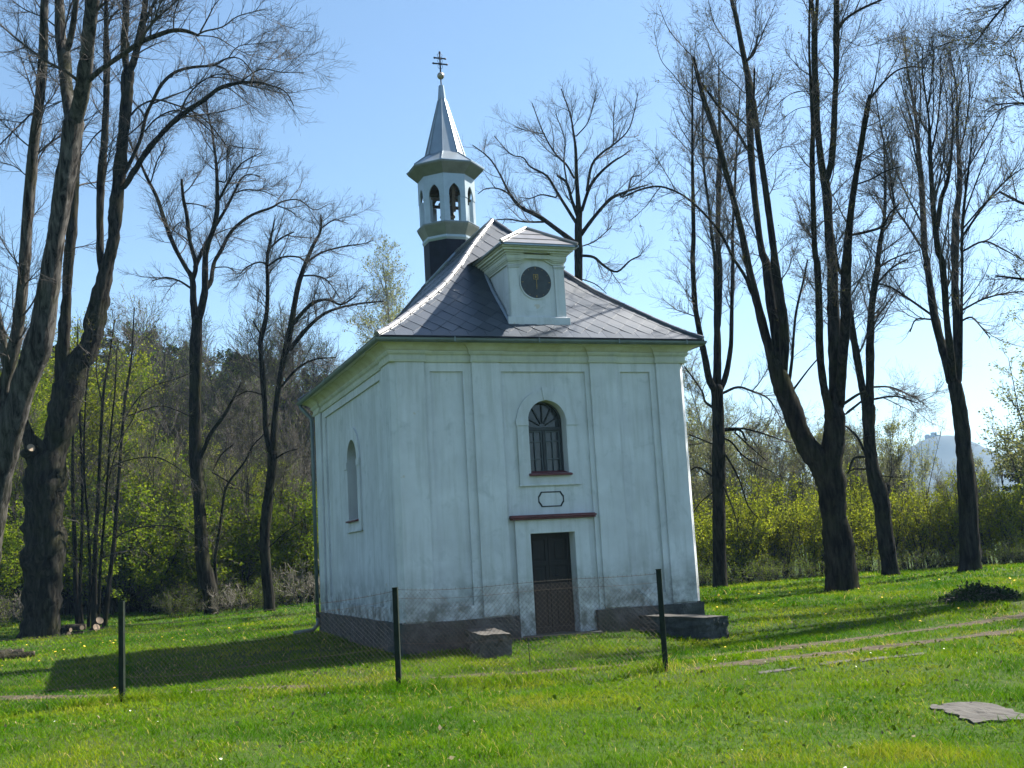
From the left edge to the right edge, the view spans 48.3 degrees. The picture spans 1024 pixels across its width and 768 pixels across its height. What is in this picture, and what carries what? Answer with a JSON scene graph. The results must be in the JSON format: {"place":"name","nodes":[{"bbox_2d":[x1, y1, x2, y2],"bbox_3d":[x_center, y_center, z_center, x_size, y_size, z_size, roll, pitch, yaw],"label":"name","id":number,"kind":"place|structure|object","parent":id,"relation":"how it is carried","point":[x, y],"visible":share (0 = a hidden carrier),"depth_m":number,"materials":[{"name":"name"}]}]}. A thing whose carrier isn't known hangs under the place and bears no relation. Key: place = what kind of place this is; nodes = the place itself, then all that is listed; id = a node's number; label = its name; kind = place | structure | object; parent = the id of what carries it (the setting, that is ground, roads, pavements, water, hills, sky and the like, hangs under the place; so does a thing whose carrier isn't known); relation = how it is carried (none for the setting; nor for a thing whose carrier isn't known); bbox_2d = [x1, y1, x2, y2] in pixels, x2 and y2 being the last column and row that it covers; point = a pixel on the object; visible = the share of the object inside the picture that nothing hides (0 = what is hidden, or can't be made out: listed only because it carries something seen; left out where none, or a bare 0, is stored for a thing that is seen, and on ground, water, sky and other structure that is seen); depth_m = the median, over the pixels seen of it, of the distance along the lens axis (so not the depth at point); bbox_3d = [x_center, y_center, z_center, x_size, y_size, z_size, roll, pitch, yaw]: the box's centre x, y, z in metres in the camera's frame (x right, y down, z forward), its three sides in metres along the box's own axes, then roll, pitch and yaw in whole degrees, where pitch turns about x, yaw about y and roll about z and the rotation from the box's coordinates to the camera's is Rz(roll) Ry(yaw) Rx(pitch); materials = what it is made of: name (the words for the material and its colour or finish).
{"place":"outdoors","nodes":[
{"label":"outdoors","id":0,"kind":"place"},
{"bbox_2d":[0,539,1023,767],"bbox_3d":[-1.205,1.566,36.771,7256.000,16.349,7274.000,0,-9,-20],"label":"ground","id":1,"kind":"structure","parent":0,"point":[614,745],"depth_m":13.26,"materials":[{"name":"green plant"}]},
{"bbox_2d":[0,518,24,604],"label":"leafy shrub","id":2,"kind":"object","parent":1,"relation":"on","point":[14,533],"visible":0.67,"depth_m":46.10,"materials":[{"name":"green plant"}]},
{"bbox_2d":[0,496,72,616],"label":"leafy shrub","id":3,"kind":"object","parent":1,"relation":"on","point":[20,511],"visible":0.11,"depth_m":47.67,"materials":[{"name":"green plant"}]},
{"bbox_2d":[5,393,70,616],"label":"bare sapling","id":4,"kind":"object","parent":1,"relation":"on","point":[21,467],"visible":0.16,"depth_m":50.33,"materials":[{"name":"brown plant"}]},
{"bbox_2d":[0,372,88,552],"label":"young leafy tree","id":5,"kind":"object","parent":1,"relation":"on","point":[43,415],"visible":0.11,"depth_m":52.04,"materials":[{"name":"green plant"}]},
{"bbox_2d":[6,515,126,614],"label":"leafy shrub","id":6,"kind":"object","parent":1,"relation":"on","point":[66,593],"visible":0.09,"depth_m":48.98,"materials":[{"name":"green plant"}]},
{"bbox_2d":[26,311,134,602],"bbox_3d":[-21.911,3.650,56.831,7.859,14.600,5.946,-7,-9,22],"label":"young leafy tree","id":7,"kind":"object","parent":1,"relation":"on","point":[96,390],"visible":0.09,"depth_m":56.55,"materials":[{"name":"green plant"}]},
{"bbox_2d":[64,401,130,614],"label":"bare sapling","id":8,"kind":"object","parent":1,"relation":"on","point":[68,599],"visible":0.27,"depth_m":50.75,"materials":[{"name":"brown plant"}]},
{"bbox_2d":[68,407,128,612],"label":"bare sapling","id":9,"kind":"object","parent":1,"relation":"on","point":[105,465],"visible":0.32,"depth_m":50.11,"materials":[{"name":"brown plant"}]},
{"bbox_2d":[37,314,166,517],"bbox_3d":[-20.976,3.507,57.195,8.064,14.981,6.102,0,-9,-19],"label":"young leafy tree","id":10,"kind":"object","parent":1,"relation":"on","point":[92,433],"visible":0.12,"depth_m":57.18,"materials":[{"name":"green plant"}]},
{"bbox_2d":[62,509,178,614],"bbox_3d":[-17.437,7.676,48.872,6.547,4.712,5.305,-10,-11,38],"label":"leafy shrub","id":11,"kind":"object","parent":1,"relation":"on","point":[126,589],"visible":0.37,"depth_m":48.15,"materials":[{"name":"green plant"}]},
{"bbox_2d":[85,346,171,476],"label":"young leafy tree","id":12,"kind":"object","parent":1,"relation":"on","point":[144,379],"visible":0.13,"depth_m":64.41,"materials":[{"name":"green plant"}]},
{"bbox_2d":[95,307,171,464],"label":"bare young tree","id":13,"kind":"object","parent":1,"relation":"on","point":[128,343],"visible":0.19,"depth_m":71.51,"materials":[{"name":"brown plant"}]},
{"bbox_2d":[57,294,214,627],"bbox_3d":[-13.689,2.752,41.265,6.034,13.152,8.881,0,-9,-20],"label":"stem clump","id":14,"kind":"object","parent":1,"relation":"on","point":[93,609],"visible":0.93,"depth_m":42.56,"materials":[{"name":"brown plant"}]},
{"bbox_2d":[63,472,209,608],"bbox_3d":[-17.751,7.354,53.053,7.234,6.426,8.927,-3,-8,1],"label":"leafy shrub","id":15,"kind":"object","parent":1,"relation":"on","point":[164,488],"visible":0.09,"depth_m":50.90,"materials":[{"name":"green plant"}]},
{"bbox_2d":[62,505,214,612],"bbox_3d":[-16.277,7.687,49.999,6.844,4.926,5.546,3,-10,-35],"label":"leafy shrub","id":16,"kind":"object","parent":1,"relation":"on","point":[120,585],"visible":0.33,"depth_m":48.58,"materials":[{"name":"green plant"}]},
{"bbox_2d":[110,422,172,610],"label":"bare sapling","id":17,"kind":"object","parent":1,"relation":"on","point":[152,476],"visible":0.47,"depth_m":50.80,"materials":[{"name":"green plant"}]},
{"bbox_2d":[82,463,206,612],"bbox_3d":[-16.847,6.953,51.232,6.756,6.814,7.848,-2,-9,-8],"label":"leafy shrub","id":18,"kind":"object","parent":1,"relation":"on","point":[131,493],"visible":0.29,"depth_m":49.71,"materials":[{"name":"green plant"}]},
{"bbox_2d":[110,282,189,470],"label":"bare young tree","id":19,"kind":"object","parent":1,"relation":"on","point":[149,321],"visible":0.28,"depth_m":77.47,"materials":[{"name":"brown plant"}]},
{"bbox_2d":[125,395,188,606],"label":"bare sapling","id":20,"kind":"object","parent":1,"relation":"on","point":[175,450],"visible":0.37,"depth_m":52.88,"materials":[{"name":"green plant"}]},
{"bbox_2d":[0,0,318,561],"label":"lime tree","id":21,"kind":"object","parent":1,"relation":"on","point":[19,381],"visible":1,"depth_m":26.82,"materials":[{"name":"brown plant"}]},
{"bbox_2d":[121,569,198,613],"bbox_3d":[-15.050,8.923,49.004,3.358,2.038,2.744,-3,-8,0],"label":"bare brush","id":22,"kind":"object","parent":1,"relation":"on","point":[149,600],"visible":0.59,"depth_m":48.61,"materials":[{"name":"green plant"}]},
{"bbox_2d":[131,377,189,606],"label":"bare sapling","id":23,"kind":"object","parent":1,"relation":"on","point":[150,441],"visible":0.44,"depth_m":51.87,"materials":[{"name":"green plant"}]},
{"bbox_2d":[131,313,202,480],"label":"bare young tree","id":24,"kind":"object","parent":1,"relation":"on","point":[166,394],"visible":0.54,"depth_m":74.86,"materials":[{"name":"brown plant"}]},
{"bbox_2d":[151,582,208,617],"bbox_3d":[-13.409,8.734,46.197,2.519,1.528,2.058,-10,-11,40],"label":"bare brush","id":25,"kind":"object","parent":1,"relation":"on","point":[167,603],"visible":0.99,"depth_m":46.05,"materials":[{"name":"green plant"}]},
{"bbox_2d":[16,0,357,638],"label":"lime tree","id":26,"kind":"object","parent":1,"relation":"on","point":[42,553],"visible":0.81,"depth_m":39.77,"materials":[{"name":"brown plant"}]},
{"bbox_2d":[154,405,220,600],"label":"bare sapling","id":27,"kind":"object","parent":1,"relation":"on","point":[206,485],"visible":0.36,"depth_m":51.80,"materials":[{"name":"brown plant"}]},
{"bbox_2d":[153,318,225,478],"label":"bare young tree","id":28,"kind":"object","parent":1,"relation":"on","point":[172,385],"visible":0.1,"depth_m":80.87,"materials":[{"name":"brown plant"}]},
{"bbox_2d":[162,562,241,612],"bbox_3d":[-13.383,8.662,48.254,3.087,2.292,3.778,-6,-9,17],"label":"bare brush","id":29,"kind":"object","parent":1,"relation":"on","point":[185,592],"visible":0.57,"depth_m":48.52,"materials":[{"name":"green plant"}]},
{"bbox_2d":[166,340,241,480],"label":"bare young tree","id":30,"kind":"object","parent":1,"relation":"on","point":[202,399],"visible":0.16,"depth_m":71.27,"materials":[{"name":"brown plant"}]},
{"bbox_2d":[176,368,235,490],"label":"bare young tree","id":31,"kind":"object","parent":1,"relation":"on","point":[211,419],"visible":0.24,"depth_m":69.06,"materials":[{"name":"brown plant"}]},
{"bbox_2d":[161,493,257,604],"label":"leafy shrub","id":32,"kind":"object","parent":1,"relation":"on","point":[213,501],"visible":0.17,"depth_m":51.24,"materials":[{"name":"green plant"}]},
{"bbox_2d":[180,336,238,461],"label":"bare young tree","id":33,"kind":"object","parent":1,"relation":"on","point":[211,364],"visible":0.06,"depth_m":75.27,"materials":[{"name":"brown plant"}]},
{"bbox_2d":[167,307,257,462],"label":"bare young tree","id":34,"kind":"object","parent":1,"relation":"on","point":[203,340],"visible":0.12,"depth_m":81.35,"materials":[{"name":"brown plant"}]},
{"bbox_2d":[128,497,302,608],"bbox_3d":[-13.410,7.552,50.731,5.787,5.141,7.142,-11,-12,44],"label":"leafy shrub","id":35,"kind":"object","parent":1,"relation":"on","point":[224,524],"visible":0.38,"depth_m":49.61,"materials":[{"name":"green plant"}]},
{"bbox_2d":[182,580,252,614],"bbox_3d":[-11.743,8.831,47.097,2.860,1.607,2.801,-8,-10,27],"label":"bare brush","id":36,"kind":"object","parent":1,"relation":"on","point":[229,600],"visible":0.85,"depth_m":47.03,"materials":[{"name":"grey plant"}]},
{"bbox_2d":[94,73,342,614],"bbox_3d":[-11.450,-1.435,46.317,10.407,21.786,6.818,0,-9,-20],"label":"bare tree","id":37,"kind":"object","parent":1,"relation":"on","point":[204,569],"visible":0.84,"depth_m":46.84,"materials":[{"name":"brown plant"}]},
{"bbox_2d":[161,489,289,607],"bbox_3d":[-12.844,7.450,51.792,6.447,5.597,5.549,4,-11,-40],"label":"leafy shrub","id":38,"kind":"object","parent":1,"relation":"on","point":[236,554],"visible":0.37,"depth_m":50.79,"materials":[{"name":"green plant"}]},
{"bbox_2d":[176,399,282,612],"bbox_3d":[-11.405,5.127,47.265,4.692,9.093,2.317,-5,-9,9],"label":"sapling tree","id":39,"kind":"object","parent":1,"relation":"on","point":[219,538],"visible":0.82,"depth_m":47.47,"materials":[{"name":"brown plant"}]},
{"bbox_2d":[204,392,264,603],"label":"bare sapling","id":40,"kind":"object","parent":1,"relation":"on","point":[226,478],"visible":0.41,"depth_m":54.04,"materials":[{"name":"brown plant"}]},
{"bbox_2d":[209,375,260,597],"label":"bare sapling","id":41,"kind":"object","parent":1,"relation":"on","point":[229,452],"visible":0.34,"depth_m":56.34,"materials":[{"name":"brown plant"}]},
{"bbox_2d":[220,578,284,610],"bbox_3d":[-11.178,8.809,48.505,2.939,1.783,2.401,-6,-9,18],"label":"bare brush","id":42,"kind":"object","parent":1,"relation":"on","point":[260,592],"visible":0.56,"depth_m":48.18,"materials":[{"name":"brown plant"}]},
{"bbox_2d":[206,304,308,484],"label":"bare young tree","id":43,"kind":"object","parent":1,"relation":"on","point":[244,374],"visible":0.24,"depth_m":72.21,"materials":[{"name":"brown plant"}]},
{"bbox_2d":[209,493,319,603],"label":"leafy shrub","id":44,"kind":"object","parent":1,"relation":"on","point":[296,557],"visible":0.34,"depth_m":51.32,"materials":[{"name":"green plant"}]},
{"bbox_2d":[231,367,297,492],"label":"bare young tree","id":45,"kind":"object","parent":1,"relation":"on","point":[259,409],"visible":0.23,"depth_m":63.27,"materials":[{"name":"brown plant"}]},
{"bbox_2d":[231,392,298,605],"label":"bare sapling","id":46,"kind":"object","parent":1,"relation":"on","point":[246,484],"visible":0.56,"depth_m":52.70,"materials":[{"name":"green plant"}]},
{"bbox_2d":[239,478,319,602],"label":"leafy shrub","id":47,"kind":"object","parent":1,"relation":"on","point":[311,559],"visible":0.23,"depth_m":52.25,"materials":[{"name":"green plant"}]},
{"bbox_2d":[244,296,317,482],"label":"bare young tree","id":48,"kind":"object","parent":1,"relation":"on","point":[284,403],"visible":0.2,"depth_m":74.42,"materials":[{"name":"brown plant"}]},
{"bbox_2d":[240,298,331,464],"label":"bare young tree","id":49,"kind":"object","parent":1,"relation":"on","point":[288,310],"visible":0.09,"depth_m":81.43,"materials":[{"name":"brown plant"}]},
{"bbox_2d":[268,402,311,602],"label":"bare sapling","id":50,"kind":"object","parent":1,"relation":"on","point":[283,480],"visible":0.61,"depth_m":53.07,"materials":[{"name":"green plant"}]},
{"bbox_2d":[261,559,319,605],"bbox_3d":[-8.970,8.743,50.336,4.309,2.473,4.400,-1,-9,-16],"label":"bare brush","id":51,"kind":"object","parent":1,"relation":"on","point":[302,584],"visible":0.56,"depth_m":49.43,"materials":[{"name":"grey plant"}]},
{"bbox_2d":[278,387,316,600],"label":"bare sapling","id":52,"kind":"object","parent":1,"relation":"on","point":[296,454],"visible":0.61,"depth_m":54.01,"materials":[{"name":"brown plant"}]},
{"bbox_2d":[202,186,394,611],"bbox_3d":[-8.180,0.363,45.698,8.364,17.662,5.018,0,-9,-20],"label":"bare tree","id":53,"kind":"object","parent":1,"relation":"on","point":[289,345],"visible":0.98,"depth_m":45.96,"materials":[{"name":"brown plant"}]},
{"bbox_2d":[286,323,338,487],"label":"bare young tree","id":54,"kind":"object","parent":1,"relation":"on","point":[313,364],"visible":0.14,"depth_m":78.70,"materials":[{"name":"brown plant"}]},
{"bbox_2d":[292,331,357,492],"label":"bare young tree","id":55,"kind":"object","parent":1,"relation":"on","point":[317,374],"visible":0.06,"depth_m":74.58,"materials":[{"name":"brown plant"}]},
{"bbox_2d":[0,569,668,708],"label":"wire fence","id":56,"kind":"object","parent":1,"relation":"on","point":[121,634],"visible":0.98,"depth_m":16.28,"materials":[{"name":"grey metal"}]},
{"bbox_2d":[342,230,413,349],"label":"pale birch","id":57,"kind":"object","parent":1,"relation":"on","point":[386,289],"visible":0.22,"depth_m":82.08,"materials":[{"name":"green plant"}]},
{"bbox_2d":[464,627,511,658],"bbox_3d":[-0.442,4.942,21.241,0.623,0.708,2.210,-2,-9,-11],"label":"stone bench","id":58,"kind":"object","parent":1,"relation":"on","point":[488,643],"visible":0.58,"depth_m":20.28,"materials":[{"name":"stone"}]},
{"bbox_2d":[293,51,706,655],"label":"chapel","id":59,"kind":"structure","parent":1,"relation":"on","point":[493,403],"depth_m":23.80,"materials":[{"name":"paint"}]},
{"bbox_2d":[528,402,563,470],"bbox_3d":[0.652,1.124,23.832,0.860,1.525,0.075,0,-9,-20],"label":"window","id":60,"kind":"structure","parent":59,"relation":"in","point":[545,429],"depth_m":23.86,"materials":[{"name":"black glass"}]},
{"bbox_2d":[530,532,574,633],"bbox_3d":[0.792,4.048,23.344,0.980,2.030,0.141,0,-9,-20],"label":"door","id":61,"kind":"structure","parent":59,"relation":"in","point":[551,558],"depth_m":23.37,"materials":[{"name":"wood"}]},
{"bbox_2d":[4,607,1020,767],"bbox_3d":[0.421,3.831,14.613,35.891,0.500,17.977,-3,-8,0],"label":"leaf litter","id":62,"kind":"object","parent":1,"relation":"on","point":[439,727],"visible":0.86,"depth_m":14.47,"materials":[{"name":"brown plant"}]},
{"bbox_2d":[462,57,678,295],"bbox_3d":[2.397,-2.261,51.178,11.800,23.450,5.680,-6,-9,20],"label":"ash tree","id":63,"kind":"object","parent":1,"relation":"on","point":[578,209],"visible":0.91,"depth_m":51.82,"materials":[{"name":"brown plant"}]},
{"bbox_2d":[638,614,728,639],"bbox_3d":[3.401,4.947,22.654,0.586,0.719,2.202,2,-10,-31],"label":"stone bench","id":64,"kind":"object","parent":1,"relation":"on","point":[707,627],"visible":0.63,"depth_m":22.15,"materials":[{"name":"stone"}]},
{"bbox_2d":[685,404,733,541],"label":"pale willow","id":65,"kind":"object","parent":1,"relation":"on","point":[695,448],"visible":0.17,"depth_m":59.52,"materials":[{"name":"green plant"}]},
{"bbox_2d":[682,350,744,495],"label":"pale birch","id":66,"kind":"object","parent":1,"relation":"on","point":[688,385],"visible":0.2,"depth_m":95.75,"materials":[{"name":"green plant"}]},
{"bbox_2d":[688,407,755,577],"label":"pale willow","id":67,"kind":"object","parent":1,"relation":"on","point":[696,495],"visible":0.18,"depth_m":58.23,"materials":[{"name":"green plant"}]},
{"bbox_2d":[640,27,823,587],"bbox_3d":[7.854,-3.557,39.572,7.141,21.656,11.888,-3,-9,-3],"label":"lime tree","id":68,"kind":"object","parent":1,"relation":"on","point":[716,383],"visible":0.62,"depth_m":41.90,"materials":[{"name":"brown plant"}]},
{"bbox_2d":[693,490,786,583],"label":"budding shrub","id":69,"kind":"object","parent":1,"relation":"on","point":[761,528],"visible":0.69,"depth_m":46.43,"materials":[{"name":"green plant"}]},
{"bbox_2d":[708,404,791,576],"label":"pale willow","id":70,"kind":"object","parent":1,"relation":"on","point":[746,454],"visible":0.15,"depth_m":62.42,"materials":[{"name":"green plant"}]},
{"bbox_2d":[692,470,817,580],"bbox_3d":[10.238,6.119,48.658,4.864,5.013,4.882,-9,-10,35],"label":"budding shrub","id":71,"kind":"object","parent":1,"relation":"on","point":[731,516],"visible":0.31,"depth_m":48.91,"materials":[{"name":"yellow plant"}]},
{"bbox_2d":[725,405,794,577],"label":"pale willow","id":72,"kind":"object","parent":1,"relation":"on","point":[763,471],"visible":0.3,"depth_m":57.47,"materials":[{"name":"green plant"}]},
{"bbox_2d":[739,410,796,578],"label":"bare sapling","id":73,"kind":"object","parent":1,"relation":"on","point":[772,477],"visible":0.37,"depth_m":55.18,"materials":[{"name":"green plant"}]},
{"bbox_2d":[738,495,814,580],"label":"budding shrub","id":74,"kind":"object","parent":1,"relation":"on","point":[764,549],"visible":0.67,"depth_m":46.83,"materials":[{"name":"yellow plant"}]},
{"bbox_2d":[748,551,819,582],"bbox_3d":[10.486,7.072,44.196,2.729,1.274,2.229,-8,-10,31],"label":"bare brush","id":75,"kind":"object","parent":1,"relation":"on","point":[774,570],"visible":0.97,"depth_m":44.05,"materials":[{"name":"brown plant"}]},
{"bbox_2d":[754,475,821,577],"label":"budding shrub","id":76,"kind":"object","parent":1,"relation":"on","point":[784,520],"visible":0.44,"depth_m":47.92,"materials":[{"name":"green plant"}]},
{"bbox_2d":[601,0,980,591],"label":"lime tree","id":77,"kind":"object","parent":1,"relation":"on","point":[823,461],"visible":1,"depth_m":33.02,"materials":[{"name":"brown plant"}]},
{"bbox_2d":[763,417,849,575],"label":"pale willow","id":78,"kind":"object","parent":1,"relation":"on","point":[788,456],"visible":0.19,"depth_m":57.56,"materials":[{"name":"green plant"}]},
{"bbox_2d":[778,482,869,577],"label":"budding shrub","id":79,"kind":"object","parent":1,"relation":"on","point":[817,536],"visible":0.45,"depth_m":46.45,"materials":[{"name":"green plant"}]},
{"bbox_2d":[846,490,894,572],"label":"budding shrub","id":80,"kind":"object","parent":1,"relation":"on","point":[870,538],"visible":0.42,"depth_m":45.85,"materials":[{"name":"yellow plant"}]},
{"bbox_2d":[794,48,969,575],"bbox_3d":[12.842,-2.099,39.796,5.272,17.952,7.369,-8,-10,29],"label":"lime tree","id":81,"kind":"object","parent":1,"relation":"on","point":[879,488],"visible":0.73,"depth_m":39.64,"materials":[{"name":"brown plant"}]},
{"bbox_2d":[844,456,928,570],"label":"budding shrub","id":82,"kind":"object","parent":1,"relation":"on","point":[862,495],"visible":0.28,"depth_m":47.59,"materials":[{"name":"green plant"}]},
{"bbox_2d":[863,407,944,567],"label":"pale willow","id":83,"kind":"object","parent":1,"relation":"on","point":[889,440],"visible":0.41,"depth_m":55.73,"materials":[{"name":"green plant"}]},
{"bbox_2d":[883,431,935,567],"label":"pale willow","id":84,"kind":"object","parent":1,"relation":"on","point":[927,464],"visible":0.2,"depth_m":62.23,"materials":[{"name":"green plant"}]},
{"bbox_2d":[819,0,1023,571],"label":"lime tree","id":85,"kind":"object","parent":1,"relation":"on","point":[950,348],"visible":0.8,"depth_m":37.69,"materials":[{"name":"brown plant"}]},
{"bbox_2d":[889,486,958,569],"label":"budding shrub","id":86,"kind":"object","parent":1,"relation":"on","point":[928,531],"visible":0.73,"depth_m":46.91,"materials":[{"name":"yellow plant"}]},
{"bbox_2d":[895,472,981,568],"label":"budding shrub","id":87,"kind":"object","parent":1,"relation":"on","point":[926,548],"visible":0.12,"depth_m":49.16,"materials":[{"name":"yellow plant"}]},
{"bbox_2d":[867,0,1023,330],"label":"leafing tree","id":88,"kind":"object","parent":1,"relation":"on","point":[981,31],"visible":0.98,"depth_m":32.25,"materials":[{"name":"brown plant"}]},
{"bbox_2d":[900,465,1011,566],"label":"budding shrub","id":89,"kind":"object","parent":1,"relation":"on","point":[946,530],"visible":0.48,"depth_m":46.52,"materials":[{"name":"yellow plant"}]},
{"bbox_2d":[930,702,1023,724],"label":"stone slab","id":90,"kind":"structure","parent":1,"relation":"on","point":[973,713],"depth_m":10.95,"materials":[{"name":"stone"}]},
{"bbox_2d":[938,580,1020,603],"bbox_3d":[10.098,4.522,24.688,1.800,0.648,1.295,-3,-8,0],"label":"brush heap","id":91,"kind":"object","parent":1,"relation":"on","point":[977,592],"visible":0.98,"depth_m":24.48,"materials":[{"name":"green plant"}]},
{"bbox_2d":[940,468,1023,564],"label":"budding shrub","id":92,"kind":"object","parent":1,"relation":"on","point":[984,526],"visible":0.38,"depth_m":45.57,"materials":[{"name":"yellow plant"}]},
{"bbox_2d":[971,339,1023,518],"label":"pale willow","id":93,"kind":"object","parent":1,"relation":"on","point":[1003,456],"visible":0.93,"depth_m":48.23,"materials":[{"name":"green plant"}]},
{"bbox_2d":[985,471,1023,563],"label":"budding shrub","id":94,"kind":"object","parent":1,"relation":"on","point":[1018,516],"visible":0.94,"depth_m":44.69,"materials":[{"name":"green plant"}]},
{"bbox_2d":[0,0,1023,495],"label":"sky","id":95,"kind":"structure","parent":0,"point":[369,132],"materials":[{"name":"blue"}]},
{"bbox_2d":[430,612,1023,677],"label":"path","id":96,"kind":"structure","parent":0,"point":[996,619],"depth_m":19.04,"materials":[{"name":"grey gravel"}]},
{"bbox_2d":[687,628,1023,669],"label":"path","id":97,"kind":"structure","parent":0,"point":[768,660],"depth_m":17.29,"materials":[{"name":"grey gravel"}]},
{"bbox_2d":[883,435,1022,512],"bbox_3d":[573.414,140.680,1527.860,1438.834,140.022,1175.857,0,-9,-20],"label":"hill","id":98,"kind":"structure","parent":0,"point":[945,452],"depth_m":1437.24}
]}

